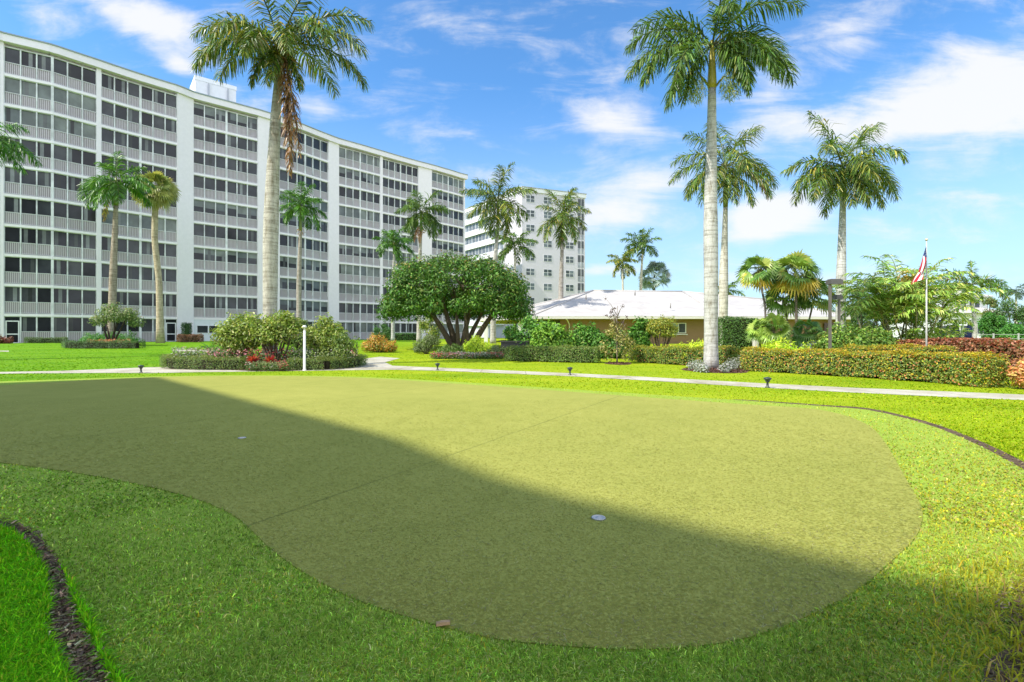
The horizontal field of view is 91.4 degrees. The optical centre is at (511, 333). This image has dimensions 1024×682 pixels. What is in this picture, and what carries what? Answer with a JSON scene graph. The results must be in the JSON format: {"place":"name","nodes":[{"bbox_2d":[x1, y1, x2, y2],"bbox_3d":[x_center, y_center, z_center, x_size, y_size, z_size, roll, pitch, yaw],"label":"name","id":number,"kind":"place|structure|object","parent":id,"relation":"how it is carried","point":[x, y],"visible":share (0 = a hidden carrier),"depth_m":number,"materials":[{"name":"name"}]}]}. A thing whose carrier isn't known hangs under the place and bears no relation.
{"place":"outdoors","nodes":[
{"label":"outdoors","id":0,"kind":"place"},
{"bbox_2d":[0,338,1023,460],"bbox_3d":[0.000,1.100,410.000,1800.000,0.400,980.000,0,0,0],"label":"lawn","id":1,"kind":"structure","parent":0,"point":[54,347],"depth_m":15.38,"materials":[{"name":"green plant"}]},
{"bbox_2d":[0,122,42,174],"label":"royal palm","id":2,"kind":"object","parent":1,"relation":"on","point":[12,146],"visible":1,"depth_m":24.12,"materials":[{"name":"green plant"}]},
{"bbox_2d":[0,521,103,681],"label":"soil","id":3,"kind":"structure","parent":1,"relation":"on","point":[35,547],"depth_m":2.59,"materials":[{"name":"brown soil"}]},
{"bbox_2d":[60,340,145,348],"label":"bed hedge","id":4,"kind":"object","parent":1,"relation":"on","point":[94,344],"visible":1,"depth_m":34.48,"materials":[{"name":"green plant"}]},
{"bbox_2d":[77,149,155,333],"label":"royal palm","id":5,"kind":"object","parent":1,"relation":"on","point":[110,189],"visible":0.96,"depth_m":40.83,"materials":[{"name":"green plant"}]},
{"bbox_2d":[88,301,146,340],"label":"trimmed shrub tree","id":6,"kind":"object","parent":1,"relation":"on","point":[112,313],"visible":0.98,"depth_m":37.70,"materials":[{"name":"green plant"}]},
{"bbox_2d":[127,170,180,342],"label":"cabbage palm","id":7,"kind":"object","parent":1,"relation":"on","point":[167,196],"visible":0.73,"depth_m":45.75,"materials":[{"name":"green plant"}]},
{"bbox_2d":[0,31,467,342],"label":"apartment building","id":8,"kind":"structure","parent":1,"relation":"on","point":[202,142],"depth_m":55.56,"materials":[{"name":"paint"}]},
{"bbox_2d":[4,316,96,342],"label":"balcony window","id":9,"kind":"structure","parent":8,"relation":"in","point":[27,323],"depth_m":47.63,"materials":[{"name":"clear glass"}]},
{"bbox_2d":[4,286,96,314],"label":"balcony window","id":10,"kind":"structure","parent":8,"relation":"in","point":[11,293],"depth_m":47.55,"materials":[{"name":"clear glass"}]},
{"bbox_2d":[4,256,96,287],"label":"balcony window","id":11,"kind":"structure","parent":8,"relation":"in","point":[11,264],"depth_m":47.55,"materials":[{"name":"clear glass"}]},
{"bbox_2d":[4,226,96,259],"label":"balcony window","id":12,"kind":"structure","parent":8,"relation":"in","point":[11,234],"depth_m":47.55,"materials":[{"name":"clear glass"}]},
{"bbox_2d":[4,196,96,232],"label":"balcony window","id":13,"kind":"structure","parent":8,"relation":"in","point":[11,204],"depth_m":47.54,"materials":[{"name":"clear glass"}]},
{"bbox_2d":[4,166,96,202],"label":"balcony window","id":14,"kind":"structure","parent":8,"relation":"in","point":[34,177],"depth_m":47.36,"materials":[{"name":"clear glass"}]},
{"bbox_2d":[4,137,96,175],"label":"balcony window","id":15,"kind":"structure","parent":8,"relation":"in","point":[43,149],"depth_m":48.05,"materials":[{"name":"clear glass"}]},
{"bbox_2d":[4,106,96,149],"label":"balcony window","id":16,"kind":"structure","parent":8,"relation":"in","point":[14,115],"depth_m":47.55,"materials":[{"name":"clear glass"}]},
{"bbox_2d":[4,76,96,122],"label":"balcony window","id":17,"kind":"structure","parent":8,"relation":"in","point":[14,85],"depth_m":47.55,"materials":[{"name":"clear glass"}]},
{"bbox_2d":[4,46,96,95],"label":"balcony window","id":18,"kind":"structure","parent":8,"relation":"in","point":[13,55],"depth_m":47.55,"materials":[{"name":"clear glass"}]},
{"bbox_2d":[101,319,176,341],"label":"balcony window","id":19,"kind":"structure","parent":8,"relation":"in","point":[150,326],"depth_m":53.31,"materials":[{"name":"clear glass"}]},
{"bbox_2d":[101,290,176,316],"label":"balcony window","id":20,"kind":"structure","parent":8,"relation":"in","point":[139,299],"depth_m":53.05,"materials":[{"name":"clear glass"}]},
{"bbox_2d":[101,263,176,291],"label":"balcony window","id":21,"kind":"structure","parent":8,"relation":"in","point":[127,272],"depth_m":52.98,"materials":[{"name":"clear glass"}]},
{"bbox_2d":[101,236,176,266],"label":"balcony window","id":22,"kind":"structure","parent":8,"relation":"in","point":[124,245],"depth_m":52.98,"materials":[{"name":"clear glass"}]},
{"bbox_2d":[101,209,176,241],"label":"balcony window","id":23,"kind":"structure","parent":8,"relation":"in","point":[125,219],"depth_m":52.98,"materials":[{"name":"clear glass"}]},
{"bbox_2d":[101,154,176,184],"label":"balcony window","id":24,"kind":"structure","parent":8,"relation":"in","point":[171,173],"depth_m":53.24,"materials":[{"name":"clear glass"}]},
{"bbox_2d":[101,127,176,167],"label":"balcony window","id":25,"kind":"structure","parent":8,"relation":"in","point":[114,137],"depth_m":52.98,"materials":[{"name":"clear glass"}]},
{"bbox_2d":[101,100,176,142],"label":"balcony window","id":26,"kind":"structure","parent":8,"relation":"in","point":[114,110],"depth_m":52.98,"materials":[{"name":"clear glass"}]},
{"bbox_2d":[101,72,176,117],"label":"balcony window","id":27,"kind":"structure","parent":8,"relation":"in","point":[107,81],"depth_m":52.98,"materials":[{"name":"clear glass"}]},
{"bbox_2d":[194,295,257,317],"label":"balcony window","id":28,"kind":"structure","parent":8,"relation":"in","point":[204,302],"depth_m":59.09,"materials":[{"name":"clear glass"}]},
{"bbox_2d":[194,271,257,295],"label":"balcony window","id":29,"kind":"structure","parent":8,"relation":"in","point":[204,278],"depth_m":59.09,"materials":[{"name":"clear glass"}]},
{"bbox_2d":[194,247,257,273],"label":"balcony window","id":30,"kind":"structure","parent":8,"relation":"in","point":[204,254],"depth_m":59.09,"materials":[{"name":"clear glass"}]},
{"bbox_2d":[194,223,257,250],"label":"balcony window","id":31,"kind":"structure","parent":8,"relation":"in","point":[204,230],"depth_m":59.09,"materials":[{"name":"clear glass"}]},
{"bbox_2d":[194,199,257,228],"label":"balcony window","id":32,"kind":"structure","parent":8,"relation":"in","point":[204,206],"depth_m":59.09,"materials":[{"name":"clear glass"}]},
{"bbox_2d":[194,175,257,205],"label":"balcony window","id":33,"kind":"structure","parent":8,"relation":"in","point":[203,182],"depth_m":59.09,"materials":[{"name":"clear glass"}]},
{"bbox_2d":[194,151,257,183],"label":"balcony window","id":34,"kind":"structure","parent":8,"relation":"in","point":[237,165],"depth_m":59.09,"materials":[{"name":"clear glass"}]},
{"bbox_2d":[194,127,257,160],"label":"balcony window","id":35,"kind":"structure","parent":8,"relation":"in","point":[202,134],"depth_m":59.09,"materials":[{"name":"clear glass"}]},
{"bbox_2d":[194,102,257,138],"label":"balcony window","id":36,"kind":"structure","parent":8,"relation":"in","point":[225,116],"depth_m":59.09,"materials":[{"name":"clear glass"}]},
{"bbox_2d":[280,299,327,319],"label":"balcony window","id":37,"kind":"structure","parent":8,"relation":"in","point":[290,305],"depth_m":66.42,"materials":[{"name":"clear glass"}]},
{"bbox_2d":[280,278,327,299],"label":"balcony window","id":38,"kind":"structure","parent":8,"relation":"in","point":[285,283],"depth_m":66.11,"materials":[{"name":"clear glass"}]},
{"bbox_2d":[280,256,327,279],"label":"balcony window","id":39,"kind":"structure","parent":8,"relation":"in","point":[289,262],"depth_m":66.11,"materials":[{"name":"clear glass"}]},
{"bbox_2d":[280,234,327,259],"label":"balcony window","id":40,"kind":"structure","parent":8,"relation":"in","point":[285,240],"depth_m":66.03,"materials":[{"name":"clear glass"}]},
{"bbox_2d":[280,169,327,200],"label":"balcony window","id":41,"kind":"structure","parent":8,"relation":"in","point":[284,176],"depth_m":66.03,"materials":[{"name":"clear glass"}]},
{"bbox_2d":[280,147,327,180],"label":"balcony window","id":42,"kind":"structure","parent":8,"relation":"in","point":[308,161],"depth_m":66.57,"materials":[{"name":"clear glass"}]},
{"bbox_2d":[339,264,379,283],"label":"balcony window","id":43,"kind":"structure","parent":8,"relation":"in","point":[345,269],"depth_m":72.70,"materials":[{"name":"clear glass"}]},
{"bbox_2d":[339,147,379,173],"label":"balcony window","id":44,"kind":"structure","parent":8,"relation":"in","point":[345,153],"depth_m":72.70,"materials":[{"name":"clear glass"}]},
{"bbox_2d":[223,359,316,370],"bbox_3d":[-11.139,1.272,21.485,9.697,0.033,8.758,0,0,0],"label":"planting bed","id":45,"kind":"object","parent":1,"relation":"on","point":[266,370],"visible":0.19,"depth_m":17.77,"materials":[{"name":"soil"}]},
{"bbox_2d":[159,353,247,369],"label":"bed hedge","id":46,"kind":"object","parent":45,"relation":"on","point":[179,362],"visible":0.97,"depth_m":17.80,"materials":[{"name":"green plant"}]},
{"bbox_2d":[209,311,261,364],"bbox_3d":[-10.648,0.224,19.357,2.120,2.245,1.395,0,0,0],"label":"leafy shrub","id":47,"kind":"object","parent":45,"relation":"on","point":[234,335],"visible":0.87,"depth_m":19.14,"materials":[{"name":"green plant"}]},
{"bbox_2d":[171,346,359,368],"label":"bedding flowers","id":48,"kind":"object","parent":45,"relation":"on","point":[229,355],"visible":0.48,"depth_m":18.97,"materials":[{"name":"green plant"}]},
{"bbox_2d":[245,310,302,362],"bbox_3d":[-8.937,0.221,18.651,2.172,2.257,1.268,0,0,0],"label":"leafy shrub","id":49,"kind":"object","parent":45,"relation":"on","point":[278,328],"visible":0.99,"depth_m":18.55,"materials":[{"name":"green plant"}]},
{"bbox_2d":[188,0,374,359],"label":"royal palm","id":50,"kind":"object","parent":45,"relation":"on","point":[279,55],"visible":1,"depth_m":19.32,"materials":[{"name":"green plant"}]},
{"bbox_2d":[300,312,350,353],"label":"leafy shrub","id":51,"kind":"object","parent":45,"relation":"on","point":[315,337],"visible":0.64,"depth_m":19.35,"materials":[{"name":"green plant"}]},
{"bbox_2d":[286,353,368,370],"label":"bed hedge","id":52,"kind":"object","parent":45,"relation":"on","point":[322,364],"visible":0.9,"depth_m":17.80,"materials":[{"name":"green plant"}]},
{"bbox_2d":[314,328,359,360],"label":"leafy shrub","id":53,"kind":"object","parent":45,"relation":"on","point":[340,343],"visible":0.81,"depth_m":18.86,"materials":[{"name":"green plant"}]},
{"bbox_2d":[279,180,326,334],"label":"royal palm","id":54,"kind":"object","parent":1,"relation":"on","point":[299,208],"visible":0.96,"depth_m":49.83,"materials":[{"name":"green plant"}]},
{"bbox_2d":[361,333,397,351],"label":"croton bush","id":55,"kind":"object","parent":1,"relation":"on","point":[372,344],"visible":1,"depth_m":30.32,"materials":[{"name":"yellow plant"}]},
{"bbox_2d":[372,227,414,340],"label":"royal palm","id":56,"kind":"object","parent":1,"relation":"on","point":[391,243],"visible":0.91,"depth_m":59.78,"materials":[{"name":"green plant"}]},
{"bbox_2d":[394,189,450,341],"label":"royal palm","id":57,"kind":"object","parent":1,"relation":"on","point":[426,216],"visible":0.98,"depth_m":51.77,"materials":[{"name":"green plant"}]},
{"bbox_2d":[375,249,535,349],"bbox_3d":[-3.690,-2.187,34.020,10.682,6.855,9.150,0,0,0],"label":"domed tree","id":58,"kind":"object","parent":1,"relation":"on","point":[467,299],"visible":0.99,"depth_m":31.74,"materials":[{"name":"green plant"}]},
{"bbox_2d":[430,351,504,358],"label":"bedding flowers","id":59,"kind":"object","parent":1,"relation":"on","point":[471,355],"visible":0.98,"depth_m":24.92,"materials":[{"name":"green plant"}]},
{"bbox_2d":[459,162,536,343],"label":"royal palm","id":60,"kind":"object","parent":1,"relation":"on","point":[502,211],"visible":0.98,"depth_m":43.73,"materials":[{"name":"green plant"}]},
{"bbox_2d":[0,344,1023,681],"bbox_3d":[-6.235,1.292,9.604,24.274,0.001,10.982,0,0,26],"label":"artificial turf","id":61,"kind":"structure","parent":1,"relation":"on","point":[858,415],"depth_m":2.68,"materials":[{"name":"green plant"}]},
{"bbox_2d":[0,376,922,648],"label":"putting green","id":62,"kind":"object","parent":61,"relation":"on","point":[156,398],"visible":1,"depth_m":4.46,"materials":[{"name":"green plant"}]},
{"bbox_2d":[0,399,922,648],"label":"turf fibres","id":63,"kind":"object","parent":62,"relation":"on","point":[663,638],"visible":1,"depth_m":3.14,"materials":[{"name":"green plant"}]},
{"bbox_2d":[2,399,1023,681],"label":"mulch","id":64,"kind":"object","parent":61,"relation":"on","point":[78,653],"visible":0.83,"depth_m":2.17,"materials":[{"name":"brown soil"}]},
{"bbox_2d":[984,644,1023,681],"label":"soil","id":65,"kind":"structure","parent":64,"relation":"on","point":[1016,666],"depth_m":1.93,"materials":[{"name":"brown soil"}]},
{"bbox_2d":[901,553,1023,681],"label":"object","id":66,"kind":"object","parent":65,"relation":"in","point":[1020,655],"visible":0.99,"depth_m":2.15,"materials":[{"name":"green plant"}]},
{"bbox_2d":[491,230,538,329],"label":"royal palm","id":67,"kind":"object","parent":1,"relation":"on","point":[509,246],"visible":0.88,"depth_m":61.78,"materials":[{"name":"green plant"}]},
{"bbox_2d":[465,186,586,337],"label":"apartment building","id":68,"kind":"structure","parent":1,"relation":"on","point":[540,270],"depth_m":96.09,"materials":[{"name":"paint"}]},
{"bbox_2d":[502,313,549,345],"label":"tropical bush","id":69,"kind":"object","parent":1,"relation":"on","point":[529,323],"visible":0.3,"depth_m":26.99,"materials":[{"name":"green plant"}]},
{"bbox_2d":[504,344,601,362],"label":"green hedge","id":70,"kind":"object","parent":1,"relation":"on","point":[558,353],"visible":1,"depth_m":22.45,"materials":[{"name":"green plant"}]},
{"bbox_2d":[529,316,577,348],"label":"tropical bush","id":71,"kind":"object","parent":1,"relation":"on","point":[555,332],"visible":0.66,"depth_m":25.72,"materials":[{"name":"green plant"}]},
{"bbox_2d":[535,187,591,324],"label":"royal palm","id":72,"kind":"object","parent":1,"relation":"on","point":[562,222],"visible":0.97,"depth_m":51.70,"materials":[{"name":"green plant"}]},
{"bbox_2d":[567,320,603,348],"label":"tropical bush","id":73,"kind":"object","parent":1,"relation":"on","point":[584,335],"visible":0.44,"depth_m":26.07,"materials":[{"name":"green plant"}]},
{"bbox_2d":[592,324,634,358],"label":"tropical bush","id":74,"kind":"object","parent":1,"relation":"on","point":[597,342],"visible":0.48,"depth_m":25.18,"materials":[{"name":"green plant"}]},
{"bbox_2d":[627,316,651,352],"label":"tropical bush","id":75,"kind":"object","parent":1,"relation":"on","point":[642,336],"visible":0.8,"depth_m":25.42,"materials":[{"name":"green plant"}]},
{"bbox_2d":[620,227,661,289],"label":"royal palm","id":76,"kind":"object","parent":1,"relation":"on","point":[640,244],"visible":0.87,"depth_m":83.81,"materials":[{"name":"green plant"}]},
{"bbox_2d":[645,314,678,347],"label":"flowering shrub","id":77,"kind":"object","parent":1,"relation":"on","point":[656,326],"visible":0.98,"depth_m":24.83,"materials":[{"name":"green plant"}]},
{"bbox_2d":[480,290,850,343],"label":"clubhouse","id":78,"kind":"structure","parent":1,"relation":"on","point":[685,309],"depth_m":44.51,"materials":[{"name":"white tile"}]},
{"bbox_2d":[629,344,741,366],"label":"croton hedge","id":79,"kind":"object","parent":1,"relation":"on","point":[666,354],"visible":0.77,"depth_m":20.59,"materials":[{"name":"green plant"}]},
{"bbox_2d":[624,0,809,368],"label":"royal palm","id":80,"kind":"object","parent":1,"relation":"on","point":[762,52],"visible":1,"depth_m":17.88,"materials":[{"name":"green plant"}]},
{"bbox_2d":[667,121,780,348],"bbox_3d":[13.210,-6.328,31.396,5.853,15.065,5.685,0,0,-45],"label":"royal palm","id":81,"kind":"object","parent":1,"relation":"on","point":[727,177],"visible":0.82,"depth_m":30.82,"materials":[{"name":"green plant"}]},
{"bbox_2d":[718,316,757,358],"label":"tall hedge","id":82,"kind":"object","parent":1,"relation":"on","point":[731,331],"visible":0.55,"depth_m":24.06,"materials":[{"name":"green plant"}]},
{"bbox_2d":[734,254,781,344],"bbox_3d":[11.852,-1.261,24.008,2.006,5.168,2.110,0,0,0],"label":"fan palm","id":83,"kind":"object","parent":1,"relation":"on","point":[759,281],"visible":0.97,"depth_m":23.79,"materials":[{"name":"green plant"}]},
{"bbox_2d":[755,312,793,344],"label":"fan palm","id":84,"kind":"object","parent":1,"relation":"on","point":[766,334],"visible":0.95,"depth_m":21.32,"materials":[{"name":"green plant"}]},
{"bbox_2d":[760,288,803,346],"bbox_3d":[13.082,-0.573,24.320,1.944,3.802,2.053,0,0,33],"label":"fan palm","id":85,"kind":"object","parent":1,"relation":"on","point":[786,307],"visible":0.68,"depth_m":23.86,"materials":[{"name":"green plant"}]},
{"bbox_2d":[769,248,822,349],"bbox_3d":[13.264,-1.300,23.391,2.526,5.255,2.320,0,0,0],"label":"fan palm","id":86,"kind":"object","parent":1,"relation":"on","point":[795,282],"visible":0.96,"depth_m":23.01,"materials":[{"name":"green plant"}]},
{"bbox_2d":[789,318,824,347],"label":"shrub","id":87,"kind":"object","parent":1,"relation":"on","point":[806,336],"visible":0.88,"depth_m":21.08,"materials":[{"name":"green plant"}]},
{"bbox_2d":[793,277,836,319],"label":"fan palm","id":88,"kind":"object","parent":1,"relation":"on","point":[807,304],"visible":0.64,"depth_m":23.47,"materials":[{"name":"green plant"}]},
{"bbox_2d":[779,110,911,330],"bbox_3d":[18.050,-5.736,27.544,5.905,14.051,5.921,0,0,31],"label":"royal palm","id":89,"kind":"object","parent":1,"relation":"on","point":[862,177],"visible":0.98,"depth_m":26.96,"materials":[{"name":"green plant"}]},
{"bbox_2d":[813,319,899,351],"bbox_3d":[13.653,0.387,19.751,3.358,1.957,1.965,0,0,0],"label":"leafy shrub","id":90,"kind":"object","parent":1,"relation":"on","point":[840,338],"visible":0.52,"depth_m":19.60,"materials":[{"name":"green plant"}]},
{"bbox_2d":[820,270,907,339],"bbox_3d":[18.422,-0.994,25.499,4.676,4.606,4.822,0,0,0],"label":"areca palm clump","id":91,"kind":"object","parent":1,"relation":"on","point":[852,296],"visible":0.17,"depth_m":25.33,"materials":[{"name":"green plant"}]},
{"bbox_2d":[739,345,1010,387],"bbox_3d":[10.123,0.878,14.874,1.505,0.933,6.949,0,0,-31],"label":"croton hedge","id":92,"kind":"object","parent":1,"relation":"on","point":[934,367],"visible":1,"depth_m":14.01,"materials":[{"name":"green plant"}]},
{"bbox_2d":[732,399,1023,469],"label":"soil","id":93,"kind":"structure","parent":1,"relation":"on","point":[999,452],"depth_m":6.59,"materials":[{"name":"brown soil"}]},
{"bbox_2d":[839,343,958,366],"bbox_3d":[13.039,0.819,16.956,3.356,1.022,1.053,0,0,11],"label":"croton hedge","id":94,"kind":"object","parent":1,"relation":"on","point":[929,348],"visible":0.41,"depth_m":16.77,"materials":[{"name":"green plant"}]},
{"bbox_2d":[834,254,1006,342],"bbox_3d":[17.069,-1.205,21.883,6.438,5.099,5.100,0,0,-22],"label":"areca palm clump","id":95,"kind":"object","parent":1,"relation":"on","point":[884,304],"visible":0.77,"depth_m":21.43,"materials":[{"name":"green plant"}]},
{"bbox_2d":[888,294,984,338],"bbox_3d":[20.237,-0.390,24.205,3.870,3.436,3.450,0,0,26],"label":"areca palm clump","id":96,"kind":"object","parent":1,"relation":"on","point":[948,320],"visible":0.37,"depth_m":23.71,"materials":[{"name":"green plant"}]},
{"bbox_2d":[888,288,1011,338],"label":"villa","id":97,"kind":"object","parent":1,"relation":"on","point":[979,307],"visible":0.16,"depth_m":63.00,"materials":[{"name":"paint"}]},
{"bbox_2d":[896,336,1023,373],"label":"copperleaf hedge","id":98,"kind":"object","parent":1,"relation":"on","point":[1013,349],"visible":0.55,"depth_m":15.94,"materials":[{"name":"red plant"}]},
{"bbox_2d":[935,260,1014,337],"bbox_3d":[26.783,-1.599,28.982,3.732,5.706,3.396,0,0,40],"label":"foxtail palm","id":99,"kind":"object","parent":1,"relation":"on","point":[986,282],"visible":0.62,"depth_m":28.94,"materials":[{"name":"green plant"}]},
{"bbox_2d":[977,311,1007,337],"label":"garden shrub","id":100,"kind":"object","parent":1,"relation":"on","point":[987,324],"visible":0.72,"depth_m":39.68,"materials":[{"name":"green plant"}]},
{"label":"mulch ring","id":101,"kind":"structure","parent":1,"relation":"on","visible":0},
{"bbox_2d":[599,298,635,362],"bbox_3d":[4.592,-0.133,21.603,1.724,2.906,1.526,0,0,0],"label":"magnolia sapling","id":102,"kind":"object","parent":101,"relation":"on","point":[617,335],"visible":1,"depth_m":21.60,"materials":[{"name":"green plant"}]},
{"bbox_2d":[0,357,1023,399],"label":"path","id":103,"kind":"structure","parent":0,"point":[377,363],"depth_m":14.97,"materials":[{"name":"concrete"}]},
{"bbox_2d":[0,0,1023,325],"label":"sky","id":104,"kind":"structure","parent":0,"point":[470,87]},
{"bbox_2d":[252,497,919,645],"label":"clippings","id":105,"kind":"object","parent":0,"point":[665,574],"visible":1,"depth_m":2.60,"materials":[{"name":"green plant"}]},
{"bbox_2d":[638,260,671,289],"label":"silver palm","id":106,"kind":"object","parent":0,"point":[652,268],"visible":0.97,"depth_m":85.04,"materials":[{"name":"green plant"}]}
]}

